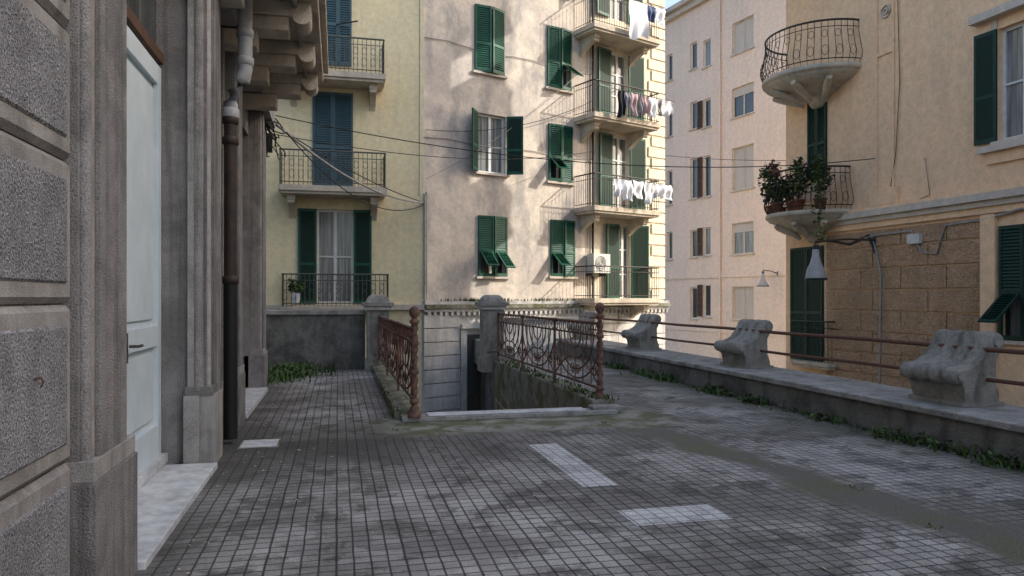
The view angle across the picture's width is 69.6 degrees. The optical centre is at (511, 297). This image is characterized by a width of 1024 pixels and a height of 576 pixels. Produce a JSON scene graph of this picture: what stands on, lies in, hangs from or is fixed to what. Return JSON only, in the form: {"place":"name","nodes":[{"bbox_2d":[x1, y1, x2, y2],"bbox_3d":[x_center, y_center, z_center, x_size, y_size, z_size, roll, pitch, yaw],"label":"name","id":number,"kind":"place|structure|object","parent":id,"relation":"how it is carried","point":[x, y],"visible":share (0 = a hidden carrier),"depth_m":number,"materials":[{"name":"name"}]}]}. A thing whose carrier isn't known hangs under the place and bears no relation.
{"place":"outdoors","nodes":[
{"label":"outdoors","id":0,"kind":"place"},
{"bbox_2d":[135,352,1023,575],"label":"terrace pavement","id":1,"kind":"structure","parent":0,"point":[400,481],"depth_m":5.74,"materials":[{"name":"stone"}]},
{"bbox_2d":[0,0,328,575],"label":"stone townhouse","id":2,"kind":"structure","parent":1,"relation":"on","point":[111,265],"depth_m":3.94,"materials":[{"name":"stone"}]},
{"bbox_2d":[127,0,167,490],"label":"double door","id":3,"kind":"structure","parent":2,"relation":"in","point":[143,54],"depth_m":6.16,"materials":[{"name":"paint"}]},
{"bbox_2d":[221,0,253,439],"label":"drain pipe","id":4,"kind":"object","parent":2,"relation":"attached to","point":[230,109],"visible":1,"depth_m":7.79,"materials":[{"name":"brown metal"}]},
{"bbox_2d":[266,133,272,152],"bbox_3d":[-4.499,-2.796,13.276,0.390,0.340,0.180,0,0,-13],"label":"wall lantern","id":5,"kind":"object","parent":2,"relation":"attached to","point":[270,149],"depth_m":13.24,"materials":[{"name":"black metal"}]},
{"bbox_2d":[265,119,292,156],"bbox_3d":[-4.121,-2.780,12.887,0.402,0.626,0.614,0,0,41],"label":"cable tangle","id":6,"kind":"object","parent":2,"relation":"attached to","point":[269,127],"visible":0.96,"depth_m":12.75,"materials":[{"name":"black rubber"}]},
{"bbox_2d":[237,439,280,448],"bbox_3d":[-2.665,1.544,7.796,0.400,0.012,0.440,0,0,-13],"label":"inspection cover","id":7,"kind":"object","parent":1,"relation":"on","point":[261,443],"visible":1,"depth_m":7.77,"materials":[{"name":"stone"}]},
{"bbox_2d":[267,360,353,384],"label":"weeds","id":8,"kind":"object","parent":1,"relation":"on","point":[284,372],"visible":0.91,"depth_m":14.27,"materials":[{"name":"green plant"}]},
{"bbox_2d":[266,310,364,369],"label":"back parapet wall","id":9,"kind":"structure","parent":1,"relation":"on","point":[331,337],"depth_m":15.78,"materials":[{"name":"concrete"}]},
{"bbox_2d":[362,295,393,370],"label":"stone pier","id":10,"kind":"structure","parent":1,"relation":"on","point":[375,306],"depth_m":15.65,"materials":[{"name":"grey stone"}]},
{"bbox_2d":[372,365,411,419],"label":"stair curb wall","id":11,"kind":"structure","parent":1,"relation":"on","point":[400,400],"depth_m":11.11,"materials":[{"name":"grey stone"}]},
{"bbox_2d":[378,306,420,417],"bbox_3d":[-1.981,0.797,12.403,0.179,1.385,6.783,0,0,-13],"label":"ornate iron railing","id":12,"kind":"object","parent":11,"relation":"on","point":[392,332],"visible":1,"depth_m":10.62,"materials":[{"name":"brown metal"}]},
{"bbox_2d":[475,295,508,372],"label":"stone pier","id":13,"kind":"structure","parent":1,"relation":"on","point":[489,307],"depth_m":16.29,"materials":[{"name":"grey stone"}]},
{"bbox_2d":[400,407,617,422],"bbox_3d":[-0.010,1.512,9.605,2.840,0.075,0.300,0,0,-13],"label":"stone threshold","id":14,"kind":"object","parent":1,"relation":"on","point":[497,414],"visible":0.94,"depth_m":9.49,"materials":[{"name":"stone"}]},
{"bbox_2d":[474,317,578,363],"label":"back parapet wall","id":15,"kind":"structure","parent":1,"relation":"on","point":[477,347],"depth_m":20.99,"materials":[{"name":"stone"}]},
{"bbox_2d":[494,360,621,412],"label":"stair curb wall","id":16,"kind":"structure","parent":1,"relation":"on","point":[516,388],"depth_m":13.00,"materials":[{"name":"concrete"}]},
{"bbox_2d":[497,302,604,398],"bbox_3d":[0.492,0.757,13.219,0.170,1.385,6.433,0,0,-13],"label":"ornate iron railing","id":17,"kind":"object","parent":16,"relation":"on","point":[599,334],"visible":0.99,"depth_m":12.05,"materials":[{"name":"brown metal"}]},
{"bbox_2d":[371,358,942,529],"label":"weeds","id":18,"kind":"object","parent":1,"relation":"on","point":[516,366],"visible":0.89,"depth_m":11.29,"materials":[{"name":"green plant"}]},
{"bbox_2d":[603,362,1023,471],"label":"weeds","id":19,"kind":"object","parent":1,"relation":"on","point":[900,436],"visible":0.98,"depth_m":8.17,"materials":[{"name":"green plant"}]},
{"bbox_2d":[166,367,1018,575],"bbox_3d":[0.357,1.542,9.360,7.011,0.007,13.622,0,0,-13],"label":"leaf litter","id":20,"kind":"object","parent":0,"point":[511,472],"visible":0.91,"depth_m":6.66,"materials":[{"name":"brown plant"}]},
{"bbox_2d":[664,0,680,8],"label":"sky","id":21,"kind":"structure","parent":0,"point":[668,3],"materials":[{"name":"white"}]},
{"label":"ground","id":22,"kind":"structure","parent":0,"visible":0},
{"bbox_2d":[266,0,423,413],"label":"walls","id":23,"kind":"structure","parent":22,"relation":"on","point":[398,247],"depth_m":19.74,"materials":[{"name":"yellow paint"}]},
{"bbox_2d":[278,70,386,311],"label":"balcony slabs","id":24,"kind":"structure","parent":23,"relation":"attached to","point":[372,83],"depth_m":18.85,"materials":[{"name":"grey concrete"}]},
{"bbox_2d":[279,35,388,305],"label":"balcony railings","id":25,"kind":"object","parent":23,"relation":"attached to","point":[326,182],"visible":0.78,"depth_m":18.80,"materials":[{"name":"black metal"}]},
{"bbox_2d":[287,278,305,302],"bbox_3d":[-5.515,-0.190,18.872,0.508,0.639,0.520,0,0,-13],"label":"potted plant","id":26,"kind":"object","parent":25,"relation":"on","point":[297,290],"visible":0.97,"depth_m":18.79,"materials":[{"name":"green plant"}]},
{"bbox_2d":[298,0,371,302],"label":"shutters","id":27,"kind":"object","parent":23,"relation":"attached to","point":[332,109],"visible":0.77,"depth_m":19.41,"materials":[{"name":"green paint"}]},
{"bbox_2d":[317,65,353,302],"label":"window frames","id":28,"kind":"structure","parent":23,"relation":"attached to","point":[335,256],"depth_m":19.56,"materials":[{"name":"wood"}]},
{"bbox_2d":[319,212,350,300],"bbox_3d":[-4.747,-4.253,19.583,1.050,8.831,0.001,0,0,-13],"label":"window glass","id":29,"kind":"object","parent":28,"relation":"in","point":[326,235],"visible":0.23,"depth_m":19.58,"materials":[{"name":"grey glass"}]},
{"bbox_2d":[266,0,425,384],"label":"stone trim","id":30,"kind":"structure","parent":23,"relation":"attached to","point":[394,307],"depth_m":19.91,"materials":[{"name":"grey stone"}]},
{"bbox_2d":[275,118,422,210],"bbox_3d":[-3.407,-2.766,16.773,0.022,1.276,6.682,0,0,18],"label":"overhead cable","id":31,"kind":"object","parent":30,"relation":"attached to","point":[339,185],"visible":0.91,"depth_m":15.85,"materials":[{"name":"black rubber"}]},
{"bbox_2d":[336,20,357,24],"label":"overhead cable","id":32,"kind":"object","parent":23,"relation":"attached to","point":[347,22],"visible":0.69,"depth_m":19.08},
{"bbox_2d":[275,125,422,201],"bbox_3d":[-3.425,-2.905,16.774,0.022,0.661,6.664,0,0,18],"label":"overhead cable","id":33,"kind":"object","parent":23,"relation":"attached to","point":[350,170],"visible":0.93,"depth_m":16.29,"materials":[{"name":"black rubber"}]},
{"bbox_2d":[275,123,423,203],"bbox_3d":[-3.415,-2.877,16.772,0.047,0.841,6.677,0,0,18],"label":"overhead cable","id":34,"kind":"object","parent":23,"relation":"attached to","point":[323,161],"visible":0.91,"depth_m":15.91,"materials":[{"name":"grey rubber"}]},
{"bbox_2d":[424,0,663,411],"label":"walls","id":35,"kind":"structure","parent":22,"relation":"on","point":[530,203],"depth_m":21.66,"materials":[{"name":"paint"}]},
{"bbox_2d":[422,0,670,413],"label":"stone trim","id":36,"kind":"structure","parent":35,"relation":"attached to","point":[435,391],"depth_m":21.86,"materials":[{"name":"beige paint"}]},
{"bbox_2d":[273,133,592,159],"bbox_3d":[-0.942,-3.820,18.450,0.016,1.610,11.952,0,0,36],"label":"overhead cable","id":37,"kind":"object","parent":36,"relation":"attached to","point":[417,155],"visible":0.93,"depth_m":16.54,"materials":[{"name":"black rubber"}]},
{"bbox_2d":[440,297,579,300],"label":"cornice weeds","id":38,"kind":"object","parent":36,"relation":"on","point":[477,299],"visible":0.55,"depth_m":21.36,"materials":[{"name":"green plant"}]},
{"bbox_2d":[474,0,627,297],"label":"window frames","id":39,"kind":"structure","parent":35,"relation":"attached to","point":[616,75],"depth_m":24.19,"materials":[{"name":"white wood"}]},
{"bbox_2d":[474,0,625,296],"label":"window glass","id":40,"kind":"object","parent":39,"relation":"in","point":[495,144],"visible":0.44,"depth_m":22.73,"materials":[{"name":"grey glass"}]},
{"bbox_2d":[467,0,648,410],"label":"shutters","id":41,"kind":"object","parent":35,"relation":"attached to","point":[490,58],"visible":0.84,"depth_m":22.53,"materials":[{"name":"green paint"}]},
{"bbox_2d":[426,65,586,178],"bbox_3d":[0.108,-5.340,21.550,5.882,4.285,0.018,0,0,-34],"label":"overhead cable","id":42,"kind":"object","parent":41,"relation":"attached to","point":[510,128],"visible":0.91,"depth_m":21.40,"materials":[{"name":"grey rubber"}]},
{"bbox_2d":[426,101,591,131],"bbox_3d":[0.109,-5.359,21.550,5.876,1.672,0.018,0,0,-34],"label":"overhead cable","id":43,"kind":"object","parent":41,"relation":"attached to","point":[509,127],"visible":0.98,"depth_m":21.70,"materials":[{"name":"black rubber"}]},
{"bbox_2d":[586,253,609,276],"bbox_3d":[2.723,-1.024,23.310,0.703,0.701,0.394,0,0,-35],"label":"air conditioner","id":44,"kind":"object","parent":35,"relation":"attached to","point":[597,259],"visible":0.79,"depth_m":23.14,"materials":[{"name":"metal"}]},
{"bbox_2d":[574,0,658,297],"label":"balcony railings","id":45,"kind":"object","parent":35,"relation":"attached to","point":[626,205],"visible":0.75,"depth_m":22.69,"materials":[{"name":"grey metal"}]},
{"bbox_2d":[573,21,660,318],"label":"balcony slabs","id":46,"kind":"structure","parent":35,"relation":"attached to","point":[589,36],"depth_m":23.05,"materials":[{"name":"beige concrete"}]},
{"bbox_2d":[608,177,671,204],"bbox_3d":[4.057,-3.273,23.088,2.690,0.716,0.394,0,0,-35],"label":"hanging laundry","id":47,"kind":"object","parent":46,"relation":"hanging from","point":[626,189],"visible":1,"depth_m":22.89,"materials":[{"name":"fabric"}]},
{"bbox_2d":[611,89,674,117],"bbox_3d":[4.128,-5.900,23.137,2.582,0.856,0.394,0,0,-35],"label":"hanging laundry","id":48,"kind":"object","parent":46,"relation":"hanging from","point":[649,105],"visible":1,"depth_m":22.99,"materials":[{"name":"fabric"}]},
{"bbox_2d":[623,0,667,39],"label":"hanging laundry","id":49,"kind":"object","parent":46,"relation":"hanging from","point":[640,17],"visible":1,"depth_m":23.00,"materials":[{"name":"fabric"}]},
{"bbox_2d":[664,0,785,368],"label":"walls","id":50,"kind":"structure","parent":22,"relation":"on","point":[762,128],"depth_m":38.88,"materials":[{"name":"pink paint"}]},
{"bbox_2d":[697,100,701,316],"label":"shutters","id":51,"kind":"object","parent":50,"relation":"attached to","point":[699,195],"visible":0.98,"depth_m":40.41,"materials":[{"name":"brown paint"}]},
{"bbox_2d":[669,15,753,318],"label":"window frames","id":52,"kind":"structure","parent":50,"relation":"attached to","point":[738,92],"depth_m":38.16,"materials":[{"name":"beige paint"}]},
{"bbox_2d":[670,17,753,317],"bbox_3d":[10.691,-6.503,40.005,0.001,15.358,7.073,0,0,-25],"label":"window glass","id":53,"kind":"object","parent":52,"relation":"in","point":[739,172],"visible":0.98,"depth_m":37.93,"materials":[{"name":"grey glass"}]},
{"bbox_2d":[664,0,785,358],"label":"stone trim","id":54,"kind":"structure","parent":50,"relation":"attached to","point":[677,9],"depth_m":38.84,"materials":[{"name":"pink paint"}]},
{"bbox_2d":[757,270,777,286],"bbox_3d":[12.142,-0.923,35.065,1.283,0.802,0.580,0,0,-38],"label":"wall street lamp","id":55,"kind":"object","parent":50,"relation":"attached to","point":[763,282],"visible":1,"depth_m":34.77,"materials":[{"name":"metal"}]},
{"bbox_2d":[556,338,1023,464],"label":"parapet wall","id":56,"kind":"structure","parent":22,"relation":"on","point":[998,429],"depth_m":9.33,"materials":[{"name":"concrete"}]},
{"bbox_2d":[568,310,597,339],"bbox_3d":[1.954,0.765,20.602,0.681,0.798,0.840,0,0,-13],"label":"scroll stone pedestal","id":57,"kind":"object","parent":56,"relation":"on","point":[590,313],"visible":0.65,"depth_m":20.28,"materials":[{"name":"grey stone"}]},
{"bbox_2d":[621,313,661,350],"bbox_3d":[2.898,0.765,16.612,0.681,0.798,0.840,0,0,-13],"label":"scroll stone pedestal","id":58,"kind":"object","parent":56,"relation":"on","point":[638,335],"visible":0.98,"depth_m":16.28,"materials":[{"name":"grey stone"}]},
{"bbox_2d":[714,319,772,368],"bbox_3d":[3.887,0.765,12.428,0.681,0.798,0.840,0,0,-13],"label":"scroll stone pedestal","id":59,"kind":"object","parent":56,"relation":"on","point":[738,348],"visible":0.98,"depth_m":12.12,"materials":[{"name":"grey stone"}]},
{"bbox_2d":[899,329,1003,406],"bbox_3d":[4.881,0.765,8.223,0.681,0.798,0.840,0,0,-13],"label":"scroll stone pedestal","id":60,"kind":"object","parent":56,"relation":"on","point":[947,373],"visible":0.99,"depth_m":8.00,"materials":[{"name":"grey stone"}]},
{"bbox_2d":[579,316,1023,385],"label":"parapet guard rail","id":61,"kind":"object","parent":60,"relation":"attached to","point":[986,349],"visible":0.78,"depth_m":10.25,"materials":[{"name":"metal"}]},
{"bbox_2d":[786,0,1023,406],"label":"walls","id":62,"kind":"structure","parent":22,"relation":"on","point":[934,51],"depth_m":15.70,"materials":[{"name":"beige paint"}]},
{"bbox_2d":[275,115,874,167],"bbox_3d":[2.087,-3.049,15.099,13.384,0.669,0.018,0,0,-13],"label":"overhead cable","id":63,"kind":"object","parent":62,"relation":"attached to","point":[563,160],"visible":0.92,"depth_m":14.83,"materials":[{"name":"black rubber"}]},
{"bbox_2d":[665,155,785,160],"bbox_3d":[6.907,-3.990,20.800,0.014,1.664,9.064,0,0,-22],"label":"overhead cable","id":64,"kind":"object","parent":62,"relation":"attached to","point":[730,159],"visible":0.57,"depth_m":21.92,"materials":[{"name":"black rubber"}]},
{"bbox_2d":[761,61,861,369],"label":"balcony slabs","id":65,"kind":"structure","parent":62,"relation":"attached to","point":[816,86],"depth_m":17.66,"materials":[{"name":"grey concrete"}]},
{"bbox_2d":[760,18,862,363],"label":"balcony railings","id":66,"kind":"object","parent":62,"relation":"attached to","point":[782,54],"visible":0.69,"depth_m":17.57,"materials":[{"name":"black metal"}]},
{"bbox_2d":[757,167,772,192],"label":"trailing vine","id":67,"kind":"object","parent":66,"relation":"attached to","point":[764,173],"visible":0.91,"depth_m":18.59,"materials":[{"name":"green plant"}]},
{"bbox_2d":[760,184,782,213],"bbox_3d":[6.646,-2.511,18.828,0.589,0.862,0.660,0,0,27],"label":"potted plant","id":68,"kind":"object","parent":66,"relation":"on","point":[764,195],"visible":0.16,"depth_m":18.79,"materials":[{"name":"green plant"}]},
{"bbox_2d":[764,159,781,178],"bbox_3d":[6.655,-3.307,18.898,0.450,0.434,0.648,0,0,-13],"label":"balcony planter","id":69,"kind":"object","parent":66,"relation":"attached to","point":[774,168],"visible":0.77,"depth_m":18.71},
{"bbox_2d":[764,173,788,212],"bbox_3d":[6.558,-2.570,18.275,0.642,0.979,0.661,0,0,37],"label":"potted plant","id":70,"kind":"object","parent":66,"relation":"on","point":[770,191],"visible":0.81,"depth_m":18.16,"materials":[{"name":"green plant"}]},
{"bbox_2d":[771,191,791,211],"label":"potted plant","id":71,"kind":"object","parent":66,"relation":"on","point":[780,200],"visible":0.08,"depth_m":19.02,"materials":[{"name":"green plant"}]},
{"bbox_2d":[776,177,804,210],"bbox_3d":[6.863,-2.548,18.031,0.640,0.935,0.727,0,0,-13],"label":"potted plant","id":72,"kind":"object","parent":66,"relation":"on","point":[789,199],"visible":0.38,"depth_m":17.97,"materials":[{"name":"green plant"}]},
{"bbox_2d":[781,162,814,209],"bbox_3d":[6.868,-2.658,17.661,0.777,1.156,0.722,0,0,-13],"label":"potted plant","id":73,"kind":"object","parent":66,"relation":"on","point":[802,201],"visible":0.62,"depth_m":17.57,"materials":[{"name":"green plant"}]},
{"bbox_2d":[791,157,805,191],"bbox_3d":[6.708,-2.891,17.238,0.367,0.879,0.713,0,0,16],"label":"trailing vine","id":74,"kind":"object","parent":66,"relation":"attached to","point":[800,172],"visible":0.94,"depth_m":17.25,"materials":[{"name":"green plant"}]},
{"bbox_2d":[810,153,826,239],"bbox_3d":[7.003,-2.299,16.882,0.406,2.075,1.080,0,0,13],"label":"trailing vine","id":75,"kind":"object","parent":66,"relation":"attached to","point":[818,182],"visible":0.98,"depth_m":16.77,"materials":[{"name":"green plant"}]},
{"bbox_2d":[806,162,835,208],"bbox_3d":[7.263,-2.629,17.345,0.587,1.097,0.630,0,0,-13],"label":"potted plant","id":76,"kind":"object","parent":66,"relation":"on","point":[825,199],"visible":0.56,"depth_m":17.27,"materials":[{"name":"green plant"}]},
{"bbox_2d":[804,236,875,279],"bbox_3d":[7.058,-0.864,15.442,3.104,1.036,0.424,0,0,-39],"label":"wall street lamp","id":77,"kind":"object","parent":62,"relation":"attached to","point":[815,270],"visible":0.99,"depth_m":14.53,"materials":[{"name":"metal"}]},
{"bbox_2d":[790,29,1023,361],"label":"shutters","id":78,"kind":"object","parent":62,"relation":"attached to","point":[806,299],"visible":0.84,"depth_m":13.91,"materials":[{"name":"green paint"}]},
{"bbox_2d":[825,0,1023,381],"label":"electric conduit","id":79,"kind":"object","parent":62,"relation":"attached to","point":[912,238],"visible":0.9,"depth_m":15.83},
{"bbox_2d":[826,0,1023,388],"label":"stone trim","id":80,"kind":"structure","parent":62,"relation":"attached to","point":[886,208],"depth_m":15.51,"materials":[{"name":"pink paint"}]},
{"bbox_2d":[1003,22,1023,334],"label":"window frames","id":81,"kind":"structure","parent":62,"relation":"attached to","point":[1007,312],"depth_m":13.62,"materials":[{"name":"wood"}]},
{"bbox_2d":[1007,27,1022,335],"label":"window glass","id":82,"kind":"object","parent":81,"relation":"in","point":[1014,73],"visible":0.07,"depth_m":13.48,"materials":[{"name":"grey glass"}]},
{"bbox_3d":[-0.547,4.135,11.790,2.360,4.830,4.200,0,0,-13],"label":"stairway","id":83,"kind":"object","parent":22,"relation":"on","visible":0},
{"bbox_2d":[496,394,523,409],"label":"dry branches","id":84,"kind":"object","parent":83,"relation":"on","point":[508,405],"visible":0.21,"depth_m":13.46,"materials":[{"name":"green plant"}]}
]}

